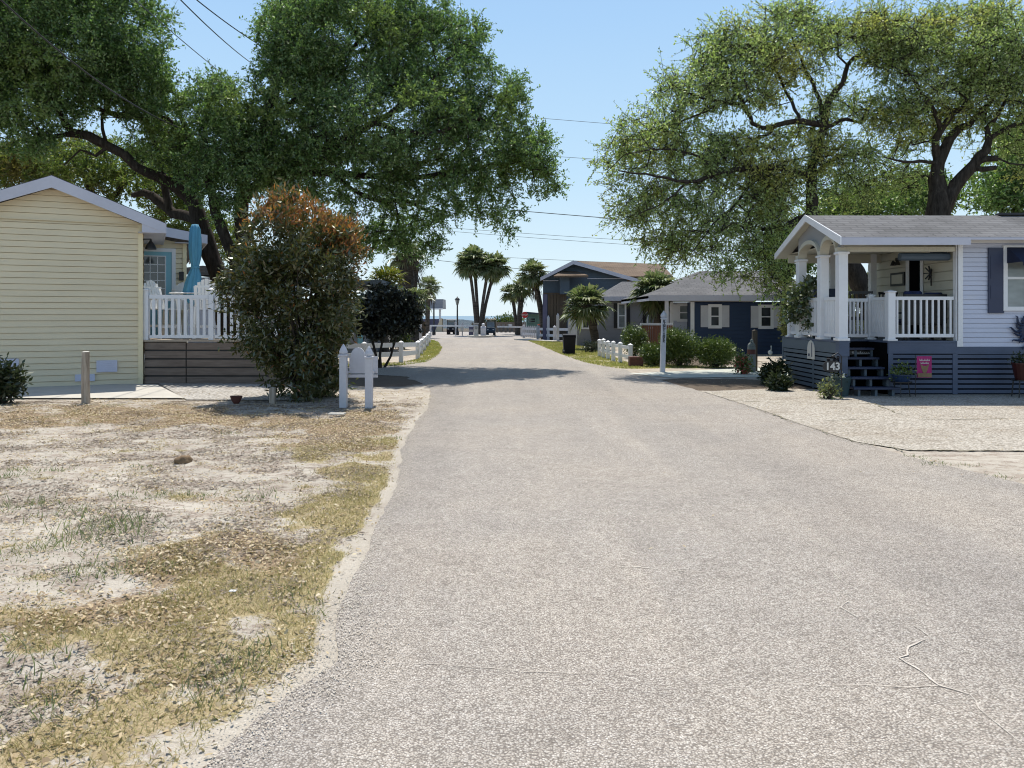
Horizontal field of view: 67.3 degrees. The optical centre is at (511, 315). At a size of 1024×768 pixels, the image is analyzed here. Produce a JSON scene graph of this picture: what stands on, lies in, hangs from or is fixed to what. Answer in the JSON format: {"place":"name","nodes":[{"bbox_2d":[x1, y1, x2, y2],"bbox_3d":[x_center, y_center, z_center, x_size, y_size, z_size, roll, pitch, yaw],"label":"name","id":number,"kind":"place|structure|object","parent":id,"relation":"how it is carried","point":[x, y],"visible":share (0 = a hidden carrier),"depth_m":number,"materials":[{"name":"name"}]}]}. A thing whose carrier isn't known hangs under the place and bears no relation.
{"place":"outdoors","nodes":[
{"label":"outdoors","id":0,"kind":"place"},
{"bbox_2d":[0,0,180,128],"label":"power line","id":1,"kind":"object","parent":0,"point":[14,12],"visible":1,"depth_m":18.15,"materials":[{"name":"black metal"}]},
{"bbox_2d":[135,0,241,88],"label":"power line","id":2,"kind":"object","parent":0,"point":[176,35],"visible":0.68,"depth_m":22.27,"materials":[{"name":"black metal"}]},
{"bbox_2d":[0,403,406,767],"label":"dry grass","id":3,"kind":"structure","parent":0,"point":[80,740],"depth_m":4.12,"materials":[{"name":"plant"}]},
{"bbox_2d":[180,0,259,68],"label":"power line","id":4,"kind":"object","parent":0,"point":[213,31],"visible":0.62,"depth_m":21.82,"materials":[{"name":"black metal"}]},
{"bbox_2d":[0,328,1023,767],"bbox_3d":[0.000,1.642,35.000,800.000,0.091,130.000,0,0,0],"label":"ground","id":5,"kind":"structure","parent":0,"point":[1004,464],"depth_m":5.63,"materials":[{"name":"sand"}]},
{"bbox_2d":[0,352,33,403],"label":"dark shrub","id":6,"kind":"object","parent":5,"relation":"on","point":[11,385],"visible":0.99,"depth_m":14.34,"materials":[{"name":"green plant"}]},
{"bbox_2d":[81,351,90,403],"bbox_3d":[-7.992,1.170,14.421,0.149,1.004,0.142,0,0,0],"label":"wooden post","id":7,"kind":"object","parent":5,"relation":"on","point":[85,380],"visible":0.9,"depth_m":14.37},
{"bbox_2d":[6,384,183,397],"bbox_3d":[-11.824,1.620,16.694,10.742,0.001,3.077,0,0,0],"label":"concrete pad","id":8,"kind":"object","parent":5,"relation":"on","point":[124,391],"visible":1,"depth_m":16.44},
{"bbox_2d":[0,175,206,386],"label":"yellow house","id":9,"kind":"structure","parent":5,"relation":"on","point":[79,266],"depth_m":17.89,"materials":[{"name":"plastic"}]},
{"bbox_2d":[144,251,171,334],"bbox_3d":[-9.944,-0.596,21.278,0.977,2.361,0.059,0,0,-25],"label":"door","id":10,"kind":"structure","parent":9,"relation":"in","point":[157,265],"depth_m":21.34,"materials":[{"name":"teal paint"}]},
{"bbox_2d":[0,0,234,334],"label":"live oak","id":11,"kind":"object","parent":5,"relation":"on","point":[100,51],"visible":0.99,"depth_m":23.09,"materials":[{"name":"green plant"}]},
{"bbox_2d":[0,123,249,266],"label":"background oak","id":12,"kind":"object","parent":5,"relation":"on","point":[93,172],"visible":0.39,"depth_m":33.12,"materials":[{"name":"green plant"}]},
{"bbox_2d":[174,455,192,463],"bbox_3d":[-3.633,1.607,8.499,0.198,0.136,0.180,0,0,0],"label":"rock","id":13,"kind":"object","parent":5,"relation":"on","point":[183,459],"visible":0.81,"depth_m":8.44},
{"bbox_2d":[0,400,421,767],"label":"plant debris","id":14,"kind":"object","parent":5,"relation":"on","point":[121,524],"visible":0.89,"depth_m":6.56,"materials":[{"name":"plant"}]},
{"bbox_2d":[0,389,429,767],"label":"fallen leaves","id":15,"kind":"object","parent":5,"relation":"on","point":[104,757],"visible":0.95,"depth_m":5.46,"materials":[{"name":"brown plant"}]},
{"bbox_2d":[143,288,288,383],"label":"wooden deck","id":16,"kind":"structure","parent":5,"relation":"on","point":[173,358],"depth_m":18.52,"materials":[{"name":"brown weathered wood"},{"name":"white vinyl"}]},
{"bbox_2d":[143,280,183,338],"bbox_3d":[-8.917,-0.163,19.525,0.815,1.505,0.800,0,0,28],"label":"deck chair","id":17,"kind":"object","parent":16,"relation":"on","point":[154,287],"visible":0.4,"depth_m":19.67,"materials":[{"name":"white plastic"}]},
{"bbox_2d":[162,282,189,334],"bbox_3d":[-8.994,-0.163,20.752,0.800,1.505,0.815,0,0,-8],"label":"deck chair","id":18,"kind":"object","parent":16,"relation":"on","point":[179,287],"visible":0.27,"depth_m":20.94,"materials":[{"name":"white plastic"}]},
{"bbox_2d":[169,292,197,334],"bbox_3d":[-8.475,-0.006,20.100,0.920,1.187,0.920,0,0,0],"label":"bar table","id":19,"kind":"object","parent":16,"relation":"on","point":[181,293],"visible":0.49,"depth_m":19.95,"materials":[{"name":"white plastic"}]},
{"bbox_2d":[182,224,201,306],"bbox_3d":[-8.304,-0.907,20.100,0.549,2.982,0.500,0,0,0],"label":"deck umbrella","id":20,"kind":"object","parent":16,"relation":"on","point":[194,277],"visible":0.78,"depth_m":19.99,"materials":[{"name":"teal fabric"}]},
{"bbox_2d":[189,279,220,338],"bbox_3d":[-7.678,-0.163,19.351,0.800,1.505,0.815,0,0,-20],"label":"deck chair","id":21,"kind":"object","parent":16,"relation":"on","point":[200,286],"visible":0.48,"depth_m":19.02,"materials":[{"name":"white plastic"}]},
{"bbox_2d":[158,383,319,399],"bbox_3d":[-6.188,1.630,16.729,4.744,0.001,3.718,0,0,0],"label":"gravel pad","id":22,"kind":"object","parent":5,"relation":"on","point":[214,390],"visible":0.5,"depth_m":16.55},
{"bbox_2d":[187,266,296,334],"bbox_3d":[-12.247,-0.427,36.050,4.336,3.553,4.500,0,0,0],"label":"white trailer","id":23,"kind":"object","parent":5,"relation":"on","point":[204,272],"visible":0.07,"depth_m":33.99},
{"bbox_2d":[269,387,275,403],"bbox_3d":[-4.490,1.490,14.420,0.100,0.320,0.100,0,0,0],"label":"stub post","id":24,"kind":"object","parent":5,"relation":"on","point":[272,395],"visible":0.96,"depth_m":14.37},
{"bbox_2d":[206,176,373,402],"bbox_3d":[-4.376,-0.486,15.392,3.247,4.473,3.090,0,0,0],"label":"red tipped bush","id":25,"kind":"object","parent":5,"relation":"on","point":[305,361],"visible":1,"depth_m":14.78,"materials":[{"name":"green plant"}]},
{"bbox_2d":[138,394,446,767],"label":"sand grit","id":26,"kind":"object","parent":5,"relation":"on","point":[316,679],"visible":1,"depth_m":3.65,"materials":[{"name":"sand"}]},
{"bbox_2d":[289,280,403,352],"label":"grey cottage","id":27,"kind":"structure","parent":5,"relation":"on","point":[358,340],"depth_m":32.99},
{"bbox_2d":[338,344,377,407],"bbox_3d":[-2.778,1.077,13.817,0.662,1.146,0.442,0,0,0],"label":"mailbox","id":28,"kind":"object","parent":5,"relation":"on","point":[362,361],"visible":1,"depth_m":13.77,"materials":[{"name":"white paint"}]},
{"bbox_2d":[143,0,573,334],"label":"live oak","id":29,"kind":"object","parent":5,"relation":"on","point":[291,50],"visible":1,"depth_m":23.70,"materials":[{"name":"green plant"}]},
{"bbox_2d":[335,341,419,361],"bbox_3d":[-4.607,1.269,27.407,1.322,0.763,4.529,0,0,41],"label":"rail fence","id":30,"kind":"object","parent":5,"relation":"on","point":[400,345],"visible":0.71,"depth_m":27.23,"materials":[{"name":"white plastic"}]},
{"bbox_2d":[364,263,409,351],"bbox_3d":[-5.745,-0.414,34.990,2.196,4.110,2.185,0,0,0],"label":"palm tree","id":31,"kind":"object","parent":5,"relation":"on","point":[387,274],"visible":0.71,"depth_m":34.79,"materials":[{"name":"green plant"}]},
{"bbox_2d":[353,282,425,367],"bbox_3d":[-4.066,0.305,24.360,2.762,2.849,2.204,0,0,0],"label":"dark leaved tree","id":32,"kind":"object","parent":5,"relation":"on","point":[393,313],"visible":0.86,"depth_m":23.89,"materials":[{"name":"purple plant"}]},
{"bbox_2d":[375,284,413,350],"bbox_3d":[-5.598,0.076,36.001,2.232,3.171,2.041,0,0,0],"label":"hedge shrub","id":33,"kind":"object","parent":5,"relation":"on","point":[398,339],"visible":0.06,"depth_m":35.89,"materials":[{"name":"green plant"}]},
{"bbox_2d":[387,238,426,333],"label":"palm tree","id":34,"kind":"object","parent":5,"relation":"on","point":[412,271],"visible":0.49,"depth_m":45.45,"materials":[{"name":"green plant"}]},
{"bbox_2d":[405,285,434,342],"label":"palm tree","id":35,"kind":"object","parent":5,"relation":"on","point":[422,295],"visible":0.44,"depth_m":43.72,"materials":[{"name":"green plant"}]},
{"bbox_2d":[419,332,430,353],"bbox_3d":[-4.326,1.297,38.387,0.226,0.706,16.778,0,0,-5],"label":"rail fence","id":36,"kind":"object","parent":5,"relation":"on","point":[424,341],"visible":0.83,"depth_m":36.53,"materials":[{"name":"white plastic"}]},
{"bbox_2d":[423,299,445,331],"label":"beach pavilion","id":37,"kind":"structure","parent":5,"relation":"on","point":[440,304],"depth_m":79.63,"materials":[{"name":"grey"}]},
{"bbox_2d":[0,404,1021,738],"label":"weeds","id":38,"kind":"object","parent":5,"relation":"on","point":[112,524],"visible":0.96,"depth_m":5.05,"materials":[{"name":"plant"}]},
{"bbox_2d":[348,339,734,368],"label":"verge grass","id":39,"kind":"structure","parent":5,"relation":"on","point":[433,352],"depth_m":30.06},
{"bbox_2d":[522,314,567,340],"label":"picket fence","id":40,"kind":"object","parent":5,"relation":"on","point":[555,335],"visible":0.88,"depth_m":51.64,"materials":[{"name":"white paint"}]},
{"bbox_2d":[562,334,575,353],"bbox_3d":[2.452,1.213,33.063,0.555,0.870,0.795,0,0,0],"label":"wheelie bin","id":41,"kind":"object","parent":5,"relation":"on","point":[569,341],"visible":0.97,"depth_m":32.74,"materials":[{"name":"black plastic"}]},
{"bbox_2d":[559,283,615,348],"bbox_3d":[3.729,0.013,37.982,2.710,3.285,2.846,0,0,-38],"label":"palm tree","id":42,"kind":"object","parent":5,"relation":"on","point":[584,300],"visible":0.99,"depth_m":37.59,"materials":[{"name":"green plant"}]},
{"bbox_2d":[581,339,597,351],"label":"dark shrub","id":43,"kind":"object","parent":5,"relation":"on","point":[588,347],"visible":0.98,"depth_m":34.41,"materials":[{"name":"green plant"}]},
{"bbox_2d":[597,338,632,362],"bbox_3d":[3.707,1.265,28.579,0.306,0.769,5.638,0,0,-4],"label":"rail fence","id":44,"kind":"object","parent":5,"relation":"on","point":[620,346],"visible":0.93,"depth_m":27.93,"materials":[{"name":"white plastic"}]},
{"bbox_2d":[568,282,669,345],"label":"grey house","id":45,"kind":"structure","parent":5,"relation":"on","point":[621,316],"depth_m":41.98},
{"bbox_2d":[617,303,625,328],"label":"window","id":46,"kind":"structure","parent":45,"relation":"in","point":[621,308],"depth_m":41.96,"materials":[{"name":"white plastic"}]},
{"bbox_2d":[431,331,809,338],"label":"parking lot","id":47,"kind":"structure","parent":5,"relation":"on","point":[502,335],"depth_m":60.88,"materials":[{"name":"asphalt"}]},
{"bbox_2d":[417,274,443,333],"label":"palm tree","id":48,"kind":"object","parent":47,"relation":"on","point":[430,281],"visible":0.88,"depth_m":56.84,"materials":[{"name":"green plant"}]},
{"bbox_2d":[446,319,456,333],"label":"golf cart","id":49,"kind":"object","parent":47,"relation":"on","point":[450,329],"visible":0.85,"depth_m":67.27,"materials":[{"name":"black plastic"}]},
{"bbox_2d":[430,325,473,335],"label":"barrier arm","id":50,"kind":"object","parent":47,"relation":"on","point":[450,326],"visible":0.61,"depth_m":60.97},
{"bbox_2d":[452,251,483,322],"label":"palm tree","id":51,"kind":"object","parent":47,"relation":"on","point":[462,272],"visible":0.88,"depth_m":63.04,"materials":[{"name":"green plant"}]},
{"bbox_2d":[442,319,495,331],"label":"dune fence","id":52,"kind":"object","parent":47,"relation":"on","point":[462,320],"visible":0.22,"depth_m":79.00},
{"bbox_2d":[455,243,488,327],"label":"palm tree","id":53,"kind":"object","parent":47,"relation":"on","point":[476,250],"visible":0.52,"depth_m":63.53,"materials":[{"name":"green plant"}]},
{"bbox_2d":[476,253,503,333],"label":"palm tree","id":54,"kind":"object","parent":47,"relation":"on","point":[485,274],"visible":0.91,"depth_m":63.02,"materials":[{"name":"green plant"}]},
{"bbox_2d":[485,319,495,335],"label":"golf cart","id":55,"kind":"object","parent":47,"relation":"on","point":[490,326],"visible":0.99,"depth_m":63.84,"materials":[{"name":"blue plastic"}]},
{"bbox_2d":[481,250,512,322],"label":"palm tree","id":56,"kind":"object","parent":47,"relation":"on","point":[505,272],"visible":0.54,"depth_m":63.74,"materials":[{"name":"green plant"}]},
{"bbox_2d":[499,283,517,333],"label":"palm tree","id":57,"kind":"object","parent":47,"relation":"on","point":[506,297],"visible":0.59,"depth_m":67.86,"materials":[{"name":"green plant"}]},
{"bbox_2d":[496,322,525,331],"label":"rail fence","id":58,"kind":"object","parent":47,"relation":"on","point":[499,329],"visible":0.49,"depth_m":75.86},
{"bbox_2d":[508,276,531,334],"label":"palm tree","id":59,"kind":"object","parent":47,"relation":"on","point":[521,294],"visible":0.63,"depth_m":65.76,"materials":[{"name":"green plant"}]},
{"bbox_2d":[513,258,548,338],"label":"palm tree","id":60,"kind":"object","parent":47,"relation":"on","point":[532,268],"visible":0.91,"depth_m":53.74,"materials":[{"name":"green plant"}]},
{"bbox_2d":[526,312,539,332],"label":"green kiosk","id":61,"kind":"object","parent":47,"relation":"on","point":[532,319],"visible":0.52,"depth_m":65.98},
{"bbox_2d":[619,322,649,355],"bbox_3d":[4.744,0.968,29.767,1.302,1.451,1.088,0,0,0],"label":"garden shrub","id":62,"kind":"object","parent":5,"relation":"on","point":[634,337],"visible":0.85,"depth_m":29.57,"materials":[{"name":"green plant"}]},
{"bbox_2d":[628,356,642,365],"bbox_3d":[4.033,1.490,25.059,0.440,0.320,0.350,0,0,0],"label":"brick edging","id":63,"kind":"object","parent":5,"relation":"on","point":[633,361],"visible":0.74,"depth_m":24.88,"materials":[{"name":"brick"}]},
{"bbox_2d":[628,268,675,338],"bbox_3d":[6.628,-0.293,35.964,2.604,3.881,2.707,0,0,0],"label":"palm tree","id":64,"kind":"object","parent":5,"relation":"on","point":[646,284],"visible":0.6,"depth_m":35.57,"materials":[{"name":"green plant"}]},
{"bbox_2d":[637,340,671,366],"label":"garden shrub","id":65,"kind":"object","parent":5,"relation":"on","point":[649,354],"visible":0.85,"depth_m":24.86,"materials":[{"name":"green plant"}]},
{"bbox_2d":[640,323,672,343],"bbox_3d":[5.739,0.973,30.500,1.298,1.354,0.160,0,0,0],"label":"board fence","id":66,"kind":"object","parent":5,"relation":"on","point":[654,331],"visible":0.41,"depth_m":30.50,"materials":[{"name":"brown wood"}]},
{"bbox_2d":[656,325,699,366],"bbox_3d":[5.416,0.969,25.060,1.652,1.438,1.405,0,0,0],"label":"garden shrub","id":67,"kind":"object","parent":5,"relation":"on","point":[679,346],"visible":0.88,"depth_m":24.77,"materials":[{"name":"green plant"}]},
{"bbox_2d":[691,334,740,367],"bbox_3d":[6.491,1.139,24.514,1.684,1.114,1.432,0,0,0],"label":"garden shrub","id":68,"kind":"object","parent":5,"relation":"on","point":[716,352],"visible":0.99,"depth_m":24.27,"materials":[{"name":"green plant"}]},
{"bbox_2d":[621,271,815,353],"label":"blue cottage","id":69,"kind":"structure","parent":5,"relation":"on","point":[702,309],"depth_m":32.99,"materials":[{"name":"blue"}]},
{"bbox_2d":[677,303,686,321],"bbox_3d":[7.558,-0.141,33.855,0.569,0.804,0.050,0,0,0],"label":"window","id":70,"kind":"structure","parent":69,"relation":"in","point":[681,307],"depth_m":33.83,"materials":[{"name":"glass"}]},
{"bbox_2d":[708,304,721,327],"bbox_3d":[8.696,0.023,32.955,0.580,1.038,0.050,0,0,0],"label":"window","id":71,"kind":"structure","parent":69,"relation":"in","point":[714,310],"depth_m":32.93,"materials":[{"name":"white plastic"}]},
{"bbox_2d":[758,305,773,328],"bbox_3d":[10.882,0.046,32.955,0.649,1.038,0.050,0,0,0],"label":"window","id":72,"kind":"structure","parent":69,"relation":"in","point":[766,314],"depth_m":32.93,"materials":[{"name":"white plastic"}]},
{"bbox_2d":[730,351,754,373],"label":"salmon flower plant","id":73,"kind":"object","parent":5,"relation":"on","point":[741,363],"visible":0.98,"depth_m":21.55,"materials":[{"name":"green plant"}]},
{"bbox_2d":[582,0,924,318],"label":"live oak","id":74,"kind":"object","parent":5,"relation":"on","point":[779,186],"visible":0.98,"depth_m":22.87,"materials":[{"name":"green plant"}]},
{"bbox_2d":[755,357,795,384],"bbox_3d":[6.266,1.355,18.295,0.925,0.759,0.795,0,0,15],"label":"dark shrub","id":75,"kind":"object","parent":5,"relation":"on","point":[777,364],"visible":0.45,"depth_m":18.23,"materials":[{"name":"green plant"}]},
{"bbox_2d":[763,368,796,390],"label":"dark shrub","id":76,"kind":"object","parent":5,"relation":"on","point":[778,382],"visible":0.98,"depth_m":16.74,"materials":[{"name":"green plant"}]},
{"bbox_2d":[747,201,833,355],"bbox_3d":[12.443,-1.664,32.472,6.788,6.845,3.410,0,0,-32],"label":"background tree","id":77,"kind":"object","parent":5,"relation":"on","point":[810,266],"visible":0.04,"depth_m":31.43,"materials":[{"name":"plant"}]},
{"bbox_2d":[776,273,814,341],"bbox_3d":[11.169,0.009,29.723,1.862,3.355,1.716,0,0,-13],"label":"pale hedge shrub","id":78,"kind":"object","parent":5,"relation":"on","point":[784,326],"visible":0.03,"depth_m":29.86,"materials":[{"name":"green plant"}]},
{"bbox_2d":[813,376,843,398],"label":"white flower plant","id":79,"kind":"object","parent":5,"relation":"on","point":[827,392],"visible":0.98,"depth_m":15.16,"materials":[{"name":"green plant"}]},
{"bbox_2d":[817,159,970,214],"bbox_3d":[16.378,-2.634,33.015,8.904,8.902,4.966,0,0,-15],"label":"background tree","id":80,"kind":"object","parent":5,"relation":"on","point":[903,208],"visible":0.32,"depth_m":31.64,"materials":[{"name":"plant"}]},
{"bbox_2d":[774,213,1023,393],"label":"white house","id":81,"kind":"structure","parent":5,"relation":"on","point":[971,267],"depth_m":16.07,"materials":[{"name":"wood"}]},
{"bbox_2d":[778,274,816,337],"bbox_3d":[6.745,-0.226,17.898,0.884,1.495,1.300,0,0,-31],"label":"potted vine","id":82,"kind":"object","parent":81,"relation":"on","point":[796,304],"visible":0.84,"depth_m":17.77,"materials":[{"name":"green plant"}]},
{"bbox_2d":[807,340,814,358],"bbox_3d":[6.781,0.768,17.450,0.026,0.424,0.400,0,0,0],"label":"surfboard sign","id":83,"kind":"object","parent":81,"relation":"attached to","point":[810,350],"visible":1,"depth_m":17.44,"materials":[{"name":"wood"}]},
{"bbox_2d":[848,283,863,330],"bbox_3d":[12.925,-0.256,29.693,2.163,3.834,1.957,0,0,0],"label":"porch chair","id":84,"kind":"object","parent":81,"relation":"on","point":[849,289],"visible":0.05,"depth_m":29.28,"materials":[{"name":"green"}]},
{"bbox_2d":[848,291,872,337],"bbox_3d":[8.038,-0.018,17.772,0.500,1.080,0.560,0,0,20],"label":"porch chair","id":85,"kind":"object","parent":81,"relation":"on","point":[860,292],"visible":0.42,"depth_m":17.54,"materials":[{"name":"wood"}]},
{"bbox_2d":[909,261,919,338],"bbox_3d":[9.234,-0.390,17.617,0.018,1.822,0.488,0,0,0],"label":"doorway","id":86,"kind":"structure","parent":81,"relation":"in","point":[914,266],"depth_m":17.63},
{"bbox_2d":[898,291,946,339],"bbox_3d":[8.807,-0.004,16.655,0.898,1.050,0.590,0,0,0],"label":"porch bench","id":87,"kind":"object","parent":81,"relation":"on","point":[919,294],"visible":0.55,"depth_m":16.36,"materials":[{"name":"wood"}]},
{"bbox_2d":[1002,245,1023,310],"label":"window","id":88,"kind":"structure","parent":81,"relation":"in","point":[1013,273],"depth_m":15.97,"materials":[{"name":"glass"}]},
{"bbox_2d":[1010,316,1023,349],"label":"sun ornament","id":89,"kind":"object","parent":81,"relation":"attached to","point":[1021,331],"visible":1,"depth_m":15.92,"materials":[{"name":"blue metal"}]},
{"bbox_2d":[836,0,1023,214],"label":"live oak","id":90,"kind":"object","parent":5,"relation":"on","point":[983,78],"visible":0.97,"depth_m":23.52,"materials":[{"name":"green plant"}]},
{"bbox_2d":[957,117,1023,214],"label":"background tree","id":91,"kind":"object","parent":5,"relation":"on","point":[1002,196],"visible":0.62,"depth_m":30.93,"materials":[{"name":"plant"}]},
{"bbox_2d":[1011,379,1023,397],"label":"plant stand","id":92,"kind":"object","parent":5,"relation":"on","point":[1012,380],"visible":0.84,"depth_m":15.53,"materials":[{"name":"black metal"}]},
{"bbox_2d":[1007,350,1023,379],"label":"potted plant","id":93,"kind":"object","parent":92,"relation":"on","point":[1018,368],"visible":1,"depth_m":15.44,"materials":[{"name":"green plant"}]},
{"bbox_2d":[0,0,1023,315],"label":"sky","id":94,"kind":"structure","parent":0,"point":[585,57],"materials":[{"name":"blue"}]},
{"bbox_2d":[540,260,672,339],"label":"two storey house","id":95,"kind":"structure","parent":0,"point":[559,282],"depth_m":51.98,"materials":[{"name":"wood"}]},
{"bbox_2d":[204,339,1023,767],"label":"road","id":96,"kind":"structure","parent":0,"point":[802,599],"depth_m":4.49,"materials":[{"name":"asphalt"}]},
{"bbox_2d":[422,316,859,327],"bbox_3d":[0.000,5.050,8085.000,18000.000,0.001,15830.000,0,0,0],"label":"water","id":97,"kind":"structure","parent":0,"point":[467,318],"depth_m":2199.03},
{"bbox_2d":[629,368,760,377],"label":"side path","id":98,"kind":"structure","parent":0,"point":[706,373],"depth_m":21.81,"materials":[{"name":"concrete"}]},
{"bbox_2d":[660,311,666,371],"bbox_3d":[4.428,0.748,22.446,0.212,1.809,0.200,0,0,0],"label":"street name post","id":99,"kind":"object","parent":98,"relation":"on","point":[663,318],"visible":1,"depth_m":22.38,"materials":[{"name":"white paint"}]},
{"bbox_2d":[747,339,755,371],"bbox_3d":[6.989,1.161,22.446,0.247,0.977,0.250,0,0,35],"label":"wooden piling","id":100,"kind":"object","parent":98,"relation":"on","point":[751,348],"visible":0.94,"depth_m":22.35,"materials":[{"name":"wood"}]},
{"bbox_2d":[752,329,757,370],"bbox_3d":[7.197,1.025,22.810,0.130,1.250,0.130,0,0,0],"label":"dark post","id":101,"kind":"object","parent":98,"relation":"on","point":[755,336],"visible":0.67,"depth_m":22.75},
{"bbox_2d":[703,388,1023,450],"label":"driveway","id":102,"kind":"structure","parent":0,"point":[989,411],"depth_m":12.50,"materials":[{"name":"gravel"}]},
{"bbox_2d":[601,374,1023,548],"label":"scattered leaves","id":103,"kind":"object","parent":102,"relation":"on","point":[858,416],"visible":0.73,"depth_m":12.81,"materials":[{"name":"brown plant"}]},
{"bbox_2d":[823,353,841,395],"bbox_3d":[6.412,1.191,15.370,0.400,0.918,0.078,0,0,0],"label":"number plaque","id":104,"kind":"object","parent":102,"relation":"on","point":[834,365],"visible":1,"depth_m":15.36,"materials":[{"name":"black metal"}]},
{"bbox_2d":[829,371,851,396],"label":"potted plant","id":105,"kind":"object","parent":102,"relation":"on","point":[846,381],"visible":0.88,"depth_m":15.59,"materials":[{"name":"green plant"}]},
{"bbox_2d":[848,347,899,395],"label":"porch steps","id":106,"kind":"structure","parent":102,"relation":"on","point":[854,352],"depth_m":16.09,"materials":[{"name":"wood"}]},
{"bbox_2d":[890,381,911,397],"bbox_3d":[7.872,1.490,15.550,0.400,0.321,0.400,0,0,0],"label":"plant stand","id":107,"kind":"object","parent":102,"relation":"on","point":[894,382],"visible":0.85,"depth_m":15.46,"materials":[{"name":"black metal"}]},
{"bbox_2d":[887,359,916,381],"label":"potted plant","id":108,"kind":"object","parent":107,"relation":"on","point":[898,375],"visible":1,"depth_m":15.48,"materials":[{"name":"green plant"}]},
{"bbox_2d":[915,354,932,396],"bbox_3d":[8.354,1.217,15.597,0.361,0.866,0.037,0,0,0],"label":"garden flag","id":109,"kind":"object","parent":102,"relation":"on","point":[924,366],"visible":1,"depth_m":15.59,"materials":[{"name":"pink fabric"}]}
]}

